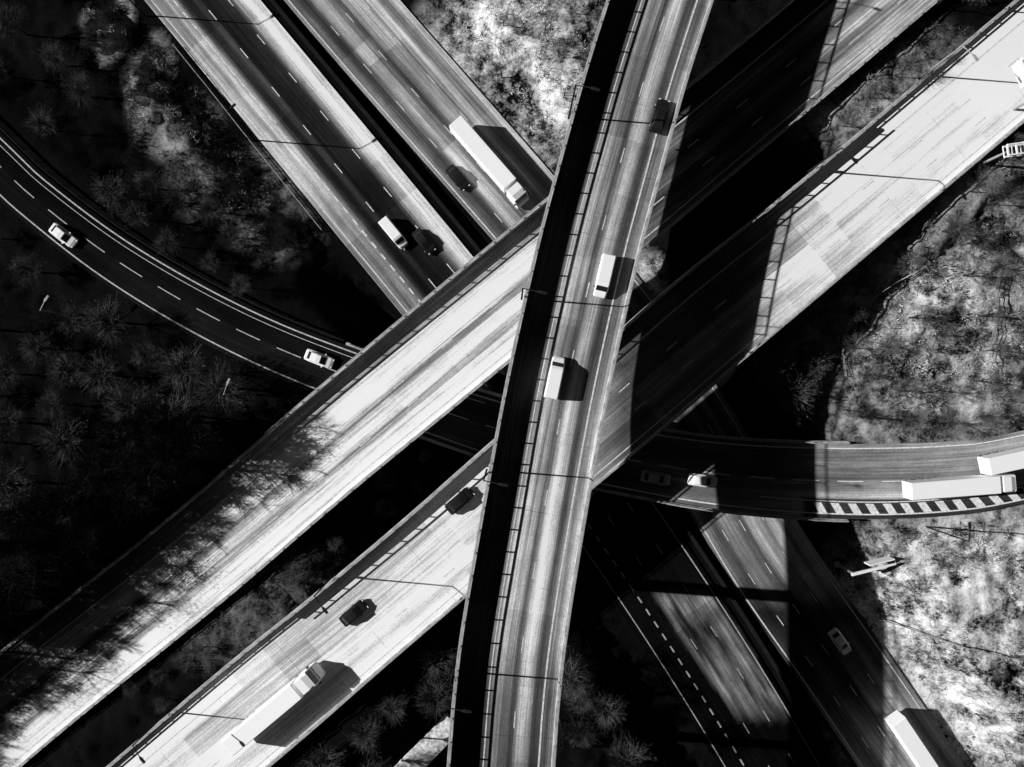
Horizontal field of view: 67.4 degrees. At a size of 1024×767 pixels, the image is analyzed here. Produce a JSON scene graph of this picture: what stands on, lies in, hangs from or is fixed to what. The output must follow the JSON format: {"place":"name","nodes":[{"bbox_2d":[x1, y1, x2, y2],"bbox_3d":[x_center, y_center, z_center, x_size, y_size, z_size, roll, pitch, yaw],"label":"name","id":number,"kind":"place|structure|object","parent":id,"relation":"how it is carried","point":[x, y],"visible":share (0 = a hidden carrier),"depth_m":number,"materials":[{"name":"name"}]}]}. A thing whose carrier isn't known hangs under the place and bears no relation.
{"place":"outdoors","nodes":[
{"label":"outdoors","id":0,"kind":"place"},
{"bbox_2d":[394,713,449,766],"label":"path","id":1,"kind":"structure","parent":0,"point":[428,747],"depth_m":119.00,"materials":[{"name":"concrete"}]},
{"bbox_2d":[0,0,934,766],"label":"road","id":2,"kind":"structure","parent":0,"point":[448,346],"depth_m":109.73,"materials":[{"name":"asphalt"},{"name":"white paint"}]},
{"bbox_2d":[145,0,823,766],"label":"road","id":3,"kind":"structure","parent":0,"point":[321,144],"depth_m":124.00,"materials":[{"name":"grey asphalt"}]},
{"bbox_2d":[378,216,407,248],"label":"delivery van","id":4,"kind":"object","parent":3,"relation":"on","point":[390,229],"visible":1,"depth_m":122.00,"materials":[{"name":"white paint"}]},
{"bbox_2d":[411,228,435,254],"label":"car","id":5,"kind":"object","parent":3,"relation":"on","point":[424,242],"visible":1,"depth_m":122.99,"materials":[{"name":"black paint"}]},
{"bbox_2d":[0,0,1023,766],"bbox_3d":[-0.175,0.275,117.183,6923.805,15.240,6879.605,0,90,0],"label":"ground","id":6,"kind":"structure","parent":0,"point":[306,284],"depth_m":119.38,"materials":[{"name":"black plant"}]},
{"bbox_2d":[0,355,24,389],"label":"bare tree","id":7,"kind":"object","parent":6,"relation":"on","point":[7,373],"visible":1,"depth_m":114.96,"materials":[{"name":"grey plant"}]},
{"bbox_2d":[0,402,27,455],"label":"bare tree","id":8,"kind":"object","parent":6,"relation":"on","point":[12,425],"visible":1,"depth_m":114.89,"materials":[{"name":"grey plant"}]},
{"bbox_2d":[0,0,28,49],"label":"bare tree","id":9,"kind":"object","parent":6,"relation":"on","point":[9,12],"visible":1,"depth_m":114.99,"materials":[{"name":"grey plant"}]},
{"bbox_2d":[0,455,39,525],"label":"bare tree","id":10,"kind":"object","parent":6,"relation":"on","point":[14,484],"visible":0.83,"depth_m":112.96,"materials":[{"name":"grey plant"}]},
{"bbox_2d":[0,568,50,619],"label":"bare tree","id":11,"kind":"object","parent":6,"relation":"on","point":[15,605],"visible":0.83,"depth_m":107.07,"materials":[{"name":"grey plant"}]},
{"bbox_2d":[8,252,47,291],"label":"bare tree","id":12,"kind":"object","parent":6,"relation":"on","point":[20,276],"visible":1,"depth_m":114.05,"materials":[{"name":"grey plant"}]},
{"bbox_2d":[13,330,54,368],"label":"bare tree","id":13,"kind":"object","parent":6,"relation":"on","point":[37,348],"visible":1,"depth_m":115.96,"materials":[{"name":"grey plant"}]},
{"bbox_2d":[0,482,78,542],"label":"bare tree","id":14,"kind":"object","parent":6,"relation":"on","point":[36,522],"visible":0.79,"depth_m":101.44,"materials":[{"name":"grey plant"}]},
{"bbox_2d":[22,103,57,139],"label":"bare tree","id":15,"kind":"object","parent":6,"relation":"on","point":[35,119],"visible":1,"depth_m":115.13,"materials":[{"name":"grey plant"}]},
{"bbox_2d":[30,382,70,421],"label":"bare tree","id":16,"kind":"object","parent":6,"relation":"on","point":[55,404],"visible":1,"depth_m":115.90,"materials":[{"name":"grey plant"}]},
{"bbox_2d":[34,41,67,74],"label":"bare tree","id":17,"kind":"object","parent":6,"relation":"on","point":[49,49],"visible":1,"depth_m":115.90,"materials":[{"name":"grey plant"}]},
{"bbox_2d":[25,411,92,468],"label":"bare tree","id":18,"kind":"object","parent":6,"relation":"on","point":[69,439],"visible":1,"depth_m":113.46,"materials":[{"name":"grey plant"}]},
{"bbox_2d":[45,346,89,387],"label":"bare tree","id":19,"kind":"object","parent":6,"relation":"on","point":[71,370],"visible":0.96,"depth_m":115.77,"materials":[{"name":"grey plant"}]},
{"bbox_2d":[52,297,92,340],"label":"bare tree","id":20,"kind":"object","parent":6,"relation":"on","point":[78,319],"visible":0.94,"depth_m":115.07,"materials":[{"name":"grey plant"}]},
{"bbox_2d":[57,69,94,109],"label":"bare tree","id":21,"kind":"object","parent":6,"relation":"on","point":[83,90],"visible":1,"depth_m":115.97,"materials":[{"name":"grey plant"}]},
{"bbox_2d":[72,347,127,398],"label":"bare tree","id":22,"kind":"object","parent":6,"relation":"on","point":[103,375],"visible":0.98,"depth_m":114.38,"materials":[{"name":"grey plant"}]},
{"bbox_2d":[78,290,129,347],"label":"bare tree","id":23,"kind":"object","parent":6,"relation":"on","point":[111,322],"visible":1,"depth_m":112.81,"materials":[{"name":"grey plant"}]},
{"bbox_2d":[85,169,132,216],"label":"bare tree","id":24,"kind":"object","parent":6,"relation":"on","point":[112,192],"visible":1,"depth_m":113.33,"materials":[{"name":"grey plant"}]},
{"bbox_2d":[93,375,164,434],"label":"bare tree","id":25,"kind":"object","parent":6,"relation":"on","point":[119,397],"visible":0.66,"depth_m":112.35,"materials":[{"name":"grey plant"}]},
{"bbox_2d":[103,471,167,521],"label":"bare tree","id":26,"kind":"object","parent":6,"relation":"on","point":[121,488],"visible":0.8,"depth_m":104.13,"materials":[{"name":"grey plant"}]},
{"bbox_2d":[118,194,155,231],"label":"bare tree","id":27,"kind":"object","parent":6,"relation":"on","point":[135,214],"visible":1,"depth_m":114.39,"materials":[{"name":"grey plant"}]},
{"bbox_2d":[111,461,169,525],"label":"tree","id":28,"kind":"object","parent":6,"relation":"on","point":[156,503],"visible":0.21,"depth_m":107.02,"materials":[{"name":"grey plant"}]},
{"bbox_2d":[129,337,162,368],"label":"bare tree","id":29,"kind":"object","parent":6,"relation":"on","point":[145,354],"visible":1,"depth_m":115.44,"materials":[{"name":"grey plant"}]},
{"bbox_2d":[132,166,166,201],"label":"bare tree","id":30,"kind":"object","parent":6,"relation":"on","point":[149,183],"visible":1,"depth_m":116.71,"materials":[{"name":"grey plant"}]},
{"bbox_2d":[110,435,189,506],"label":"tree","id":31,"kind":"object","parent":6,"relation":"on","point":[139,471],"visible":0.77,"depth_m":102.27,"materials":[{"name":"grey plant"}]},
{"bbox_2d":[116,393,197,453],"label":"bare tree","id":32,"kind":"object","parent":6,"relation":"on","point":[147,417],"visible":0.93,"depth_m":102.12,"materials":[{"name":"grey plant"}]},
{"bbox_2d":[131,439,194,495],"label":"bare tree","id":33,"kind":"object","parent":6,"relation":"on","point":[170,473],"visible":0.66,"depth_m":102.06,"materials":[{"name":"grey plant"}]},
{"bbox_2d":[151,225,182,257],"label":"bare tree","id":34,"kind":"object","parent":6,"relation":"on","point":[169,244],"visible":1,"depth_m":113.80,"materials":[{"name":"grey plant"}]},
{"bbox_2d":[142,418,208,471],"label":"bare tree","id":35,"kind":"object","parent":6,"relation":"on","point":[172,440],"visible":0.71,"depth_m":101.84,"materials":[{"name":"grey plant"}]},
{"bbox_2d":[160,186,190,211],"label":"bare tree","id":36,"kind":"object","parent":6,"relation":"on","point":[173,192],"visible":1,"depth_m":117.09,"materials":[{"name":"grey plant"}]},
{"bbox_2d":[133,380,218,459],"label":"bare tree","id":37,"kind":"object","parent":6,"relation":"on","point":[178,401],"visible":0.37,"depth_m":109.69,"materials":[{"name":"grey plant"}]},
{"bbox_2d":[150,341,213,398],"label":"bare tree","id":38,"kind":"object","parent":6,"relation":"on","point":[190,369],"visible":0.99,"depth_m":111.14,"materials":[{"name":"grey plant"}]},
{"bbox_2d":[163,404,238,476],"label":"evergreen tree","id":39,"kind":"object","parent":6,"relation":"on","point":[197,440],"visible":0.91,"depth_m":104.19,"materials":[{"name":"grey plant"}]},
{"bbox_2d":[197,192,223,220],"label":"bare tree","id":40,"kind":"object","parent":6,"relation":"on","point":[205,204],"visible":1,"depth_m":116.49,"materials":[{"name":"grey plant"}]},
{"bbox_2d":[188,353,253,420],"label":"bare tree","id":41,"kind":"object","parent":6,"relation":"on","point":[228,388],"visible":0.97,"depth_m":111.85,"materials":[{"name":"grey plant"}]},
{"bbox_2d":[293,742,347,766],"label":"bare tree","id":42,"kind":"object","parent":6,"relation":"on","point":[323,763],"visible":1,"depth_m":107.78,"materials":[{"name":"grey plant"}]},
{"bbox_2d":[343,713,385,754],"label":"bare tree","id":43,"kind":"object","parent":6,"relation":"on","point":[366,732],"visible":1,"depth_m":108.94,"materials":[{"name":"grey plant"}]},
{"bbox_2d":[375,694,407,728],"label":"bare tree","id":44,"kind":"object","parent":6,"relation":"on","point":[393,707],"visible":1,"depth_m":110.18,"materials":[{"name":"grey plant"}]},
{"bbox_2d":[413,675,452,727],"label":"bare tree","id":45,"kind":"object","parent":6,"relation":"on","point":[435,693],"visible":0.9,"depth_m":113.35,"materials":[{"name":"grey plant"}]},
{"bbox_2d":[410,639,457,686],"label":"bare tree","id":46,"kind":"object","parent":6,"relation":"on","point":[439,657],"visible":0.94,"depth_m":113.94,"materials":[{"name":"grey plant"}]},
{"bbox_2d":[0,0,939,766],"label":"flyover","id":47,"kind":"object","parent":6,"relation":"on","point":[474,260],"visible":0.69,"depth_m":108.53,"materials":[{"name":"concrete"}]},
{"bbox_2d":[0,0,1023,766],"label":"undergrowth","id":48,"kind":"object","parent":6,"relation":"on","point":[532,130],"visible":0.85,"depth_m":118.47,"materials":[{"name":"grey plant"}]},
{"bbox_2d":[270,0,836,766],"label":"median barrier","id":49,"kind":"object","parent":6,"relation":"on","point":[472,242],"visible":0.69,"depth_m":123.00,"materials":[{"name":"concrete"}]},
{"bbox_2d":[556,719,581,753],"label":"evergreen tree","id":50,"kind":"object","parent":6,"relation":"on","point":[561,731],"visible":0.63,"depth_m":113.61,"materials":[{"name":"grey plant"}]},
{"bbox_2d":[562,646,592,703],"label":"bare tree","id":51,"kind":"object","parent":6,"relation":"on","point":[569,679],"visible":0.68,"depth_m":115.32,"materials":[{"name":"grey plant"}]},
{"bbox_2d":[565,684,595,713],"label":"bare tree","id":52,"kind":"object","parent":6,"relation":"on","point":[580,701],"visible":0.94,"depth_m":116.56,"materials":[{"name":"grey plant"}]},
{"bbox_2d":[566,712,599,752],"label":"bare tree","id":53,"kind":"object","parent":6,"relation":"on","point":[580,733],"visible":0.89,"depth_m":116.56,"materials":[{"name":"grey plant"}]},
{"bbox_2d":[346,342,849,521],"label":"flyover","id":54,"kind":"object","parent":6,"relation":"on","point":[679,504],"visible":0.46,"depth_m":116.40,"materials":[{"name":"concrete"}]},
{"bbox_2d":[587,687,626,733],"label":"bare tree","id":55,"kind":"object","parent":6,"relation":"on","point":[605,709],"visible":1,"depth_m":115.82,"materials":[{"name":"grey plant"}]},
{"bbox_2d":[600,728,656,766],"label":"bare tree","id":56,"kind":"object","parent":6,"relation":"on","point":[623,753],"visible":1,"depth_m":113.97,"materials":[{"name":"grey plant"}]},
{"bbox_2d":[745,341,798,397],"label":"bare tree","id":57,"kind":"object","parent":6,"relation":"on","point":[765,366],"visible":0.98,"depth_m":115.49,"materials":[{"name":"grey plant"}]},
{"bbox_2d":[767,364,821,422],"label":"bare tree","id":58,"kind":"object","parent":6,"relation":"on","point":[787,392],"visible":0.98,"depth_m":115.50,"materials":[{"name":"grey plant"}]},
{"bbox_2d":[782,322,806,346],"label":"bare tree","id":59,"kind":"object","parent":6,"relation":"on","point":[791,333],"visible":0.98,"depth_m":116.41,"materials":[{"name":"grey plant"}]},
{"bbox_2d":[790,347,838,385],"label":"bare tree","id":60,"kind":"object","parent":6,"relation":"on","point":[820,360],"visible":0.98,"depth_m":115.74,"materials":[{"name":"grey plant"}]},
{"bbox_2d":[842,333,875,361],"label":"bare tree","id":61,"kind":"object","parent":6,"relation":"on","point":[859,347],"visible":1,"depth_m":113.86,"materials":[{"name":"grey plant"}]},
{"bbox_2d":[833,556,895,575],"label":"sign gantry","id":62,"kind":"object","parent":6,"relation":"on","point":[873,561],"visible":1,"depth_m":117.58,"materials":[{"name":"metal"}]},
{"bbox_2d":[853,406,884,430],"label":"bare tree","id":63,"kind":"object","parent":6,"relation":"on","point":[870,417],"visible":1,"depth_m":113.63,"materials":[{"name":"grey plant"}]},
{"bbox_2d":[853,352,893,393],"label":"bare tree","id":64,"kind":"object","parent":6,"relation":"on","point":[873,375],"visible":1,"depth_m":113.74,"materials":[{"name":"grey plant"}]},
{"bbox_2d":[839,268,923,375],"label":"fence","id":65,"kind":"object","parent":6,"relation":"on","point":[845,334],"visible":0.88,"depth_m":116.31,"materials":[{"name":"metal"}]},
{"bbox_2d":[894,248,923,279],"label":"bare tree","id":66,"kind":"object","parent":6,"relation":"on","point":[908,267],"visible":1,"depth_m":110.31,"materials":[{"name":"grey plant"}]},
{"bbox_2d":[893,48,926,82],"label":"bare tree","id":67,"kind":"object","parent":6,"relation":"on","point":[907,69],"visible":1,"depth_m":106.69,"materials":[{"name":"grey plant"}]},
{"bbox_2d":[898,404,930,438],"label":"bare tree","id":68,"kind":"object","parent":6,"relation":"on","point":[908,421],"visible":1,"depth_m":113.91,"materials":[{"name":"grey plant"}]},
{"bbox_2d":[904,302,936,332],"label":"bare tree","id":69,"kind":"object","parent":6,"relation":"on","point":[917,315],"visible":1,"depth_m":112.10,"materials":[{"name":"grey plant"}]},
{"bbox_2d":[923,37,948,60],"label":"bare tree","id":70,"kind":"object","parent":6,"relation":"on","point":[934,53],"visible":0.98,"depth_m":107.64,"materials":[{"name":"grey plant"}]},
{"bbox_2d":[932,405,972,442],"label":"bare tree","id":71,"kind":"object","parent":6,"relation":"on","point":[958,422],"visible":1,"depth_m":113.39,"materials":[{"name":"grey plant"}]},
{"bbox_2d":[882,619,1023,659],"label":"fence","id":72,"kind":"object","parent":6,"relation":"on","point":[1011,657],"visible":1,"depth_m":118.01,"materials":[{"name":"metal"}]},
{"bbox_2d":[934,208,978,242],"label":"bare tree","id":73,"kind":"object","parent":6,"relation":"on","point":[952,227],"visible":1,"depth_m":106.71,"materials":[{"name":"grey plant"}]},
{"bbox_2d":[962,258,991,289],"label":"bare tree","id":74,"kind":"object","parent":6,"relation":"on","point":[975,272],"visible":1,"depth_m":109.25,"materials":[{"name":"grey plant"}]},
{"bbox_2d":[967,163,1006,197],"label":"bare tree","id":75,"kind":"object","parent":6,"relation":"on","point":[981,185],"visible":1,"depth_m":106.32,"materials":[{"name":"grey plant"}]},
{"bbox_2d":[971,362,1007,401],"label":"bare tree","id":76,"kind":"object","parent":6,"relation":"on","point":[986,379],"visible":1,"depth_m":113.02,"materials":[{"name":"grey plant"}]},
{"bbox_2d":[977,294,1011,330],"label":"bare tree","id":77,"kind":"object","parent":6,"relation":"on","point":[994,312],"visible":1,"depth_m":110.38,"materials":[{"name":"grey plant"}]},
{"bbox_2d":[988,267,1001,379],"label":"fence","id":78,"kind":"object","parent":6,"relation":"on","point":[991,361],"visible":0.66,"depth_m":113.59,"materials":[{"name":"metal"}]},
{"bbox_2d":[977,141,1023,167],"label":"sign gantry","id":79,"kind":"object","parent":6,"relation":"on","point":[1009,155],"visible":0.98,"depth_m":104.01,"materials":[{"name":"metal"}]},
{"bbox_2d":[989,250,1019,278],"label":"bare tree","id":80,"kind":"object","parent":6,"relation":"on","point":[1009,262],"visible":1,"depth_m":109.11,"materials":[{"name":"grey plant"}]},
{"bbox_2d":[991,180,1023,215],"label":"bare tree","id":81,"kind":"object","parent":6,"relation":"on","point":[1002,199],"visible":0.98,"depth_m":107.89,"materials":[{"name":"grey plant"}]},
{"bbox_2d":[1012,57,1023,110],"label":"sign gantry","id":82,"kind":"object","parent":6,"relation":"on","point":[1018,68],"visible":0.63,"depth_m":104.11,"materials":[{"name":"metal"}]},
{"bbox_2d":[0,132,1023,518],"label":"road","id":83,"kind":"structure","parent":0,"point":[832,480],"depth_m":117.00,"materials":[{"name":"grey asphalt"}]},
{"bbox_2d":[49,222,77,247],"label":"car","id":84,"kind":"object","parent":83,"relation":"on","point":[61,233],"visible":1,"depth_m":116.00,"materials":[{"name":"white paint"}]},
{"bbox_2d":[0,128,343,340],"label":"crash barrier","id":85,"kind":"object","parent":83,"relation":"on","point":[34,161],"visible":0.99,"depth_m":116.25,"materials":[{"name":"metal"}]},
{"bbox_2d":[304,349,334,368],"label":"car","id":86,"kind":"object","parent":83,"relation":"on","point":[319,359],"visible":1,"depth_m":115.98,"materials":[{"name":"white paint"}]},
{"bbox_2d":[640,470,670,485],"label":"car","id":87,"kind":"object","parent":83,"relation":"on","point":[654,477],"visible":1,"depth_m":115.99,"materials":[{"name":"silver metal"}]},
{"bbox_2d":[687,473,717,488],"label":"car","id":88,"kind":"object","parent":83,"relation":"on","point":[703,480],"visible":1,"depth_m":115.98,"materials":[{"name":"white paint"}]},
{"bbox_2d":[902,472,1016,499],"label":"articulated lorry","id":89,"kind":"object","parent":83,"relation":"on","point":[947,487],"visible":0.91,"depth_m":112.98,"materials":[{"name":"white paint"}]},
{"bbox_2d":[977,447,1023,474],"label":"articulated lorry","id":90,"kind":"object","parent":83,"relation":"on","point":[997,462],"visible":1,"depth_m":112.98,"materials":[{"name":"white paint"}]},
{"bbox_2d":[106,0,1023,766],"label":"road","id":91,"kind":"structure","parent":0,"point":[691,336],"depth_m":109.00,"materials":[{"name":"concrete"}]},
{"bbox_2d":[222,661,325,755],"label":"articulated lorry","id":92,"kind":"object","parent":91,"relation":"on","point":[269,712],"visible":1,"depth_m":107.29,"materials":[{"name":"white paint"}]},
{"bbox_2d":[339,599,368,626],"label":"car","id":93,"kind":"object","parent":91,"relation":"on","point":[354,612],"visible":1,"depth_m":108.89,"materials":[{"name":"black paint"}]},
{"bbox_2d":[445,487,474,514],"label":"car","id":94,"kind":"object","parent":91,"relation":"on","point":[458,501],"visible":1,"depth_m":108.04,"materials":[{"name":"black paint"}]},
{"bbox_2d":[447,0,713,766],"bbox_3d":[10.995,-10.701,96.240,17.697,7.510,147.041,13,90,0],"label":"road","id":95,"kind":"structure","parent":0,"point":[533,513],"depth_m":98.16,"materials":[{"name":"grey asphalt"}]},
{"bbox_2d":[544,356,565,399],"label":"delivery van","id":96,"kind":"object","parent":95,"relation":"on","point":[554,379],"visible":1,"depth_m":96.27,"materials":[{"name":"white paint"}]},
{"bbox_2d":[593,253,615,298],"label":"delivery van","id":97,"kind":"object","parent":95,"relation":"on","point":[604,275],"visible":1,"depth_m":96.75,"materials":[{"name":"white paint"}]},
{"bbox_2d":[649,98,670,133],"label":"car","id":98,"kind":"object","parent":95,"relation":"on","point":[659,116],"visible":1,"depth_m":98.16,"materials":[{"name":"black paint"}]},
{"bbox_2d":[284,0,964,766],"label":"road","id":99,"kind":"structure","parent":0,"point":[408,76],"depth_m":124.00,"materials":[{"name":"grey asphalt"}]},
{"bbox_2d":[445,164,469,190],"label":"car","id":100,"kind":"object","parent":99,"relation":"on","point":[456,176],"visible":1,"depth_m":122.99,"materials":[{"name":"black paint"}]},
{"bbox_2d":[449,116,528,208],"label":"articulated lorry","id":101,"kind":"object","parent":99,"relation":"on","point":[482,153],"visible":1,"depth_m":119.98,"materials":[{"name":"white paint"}]},
{"bbox_2d":[828,628,851,654],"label":"car","id":102,"kind":"object","parent":99,"relation":"on","point":[838,639],"visible":1,"depth_m":122.99,"materials":[{"name":"white paint"}]},
{"bbox_2d":[884,710,938,766],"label":"articulated lorry","id":103,"kind":"object","parent":99,"relation":"on","point":[906,736],"visible":1,"depth_m":119.98,"materials":[{"name":"white paint"}]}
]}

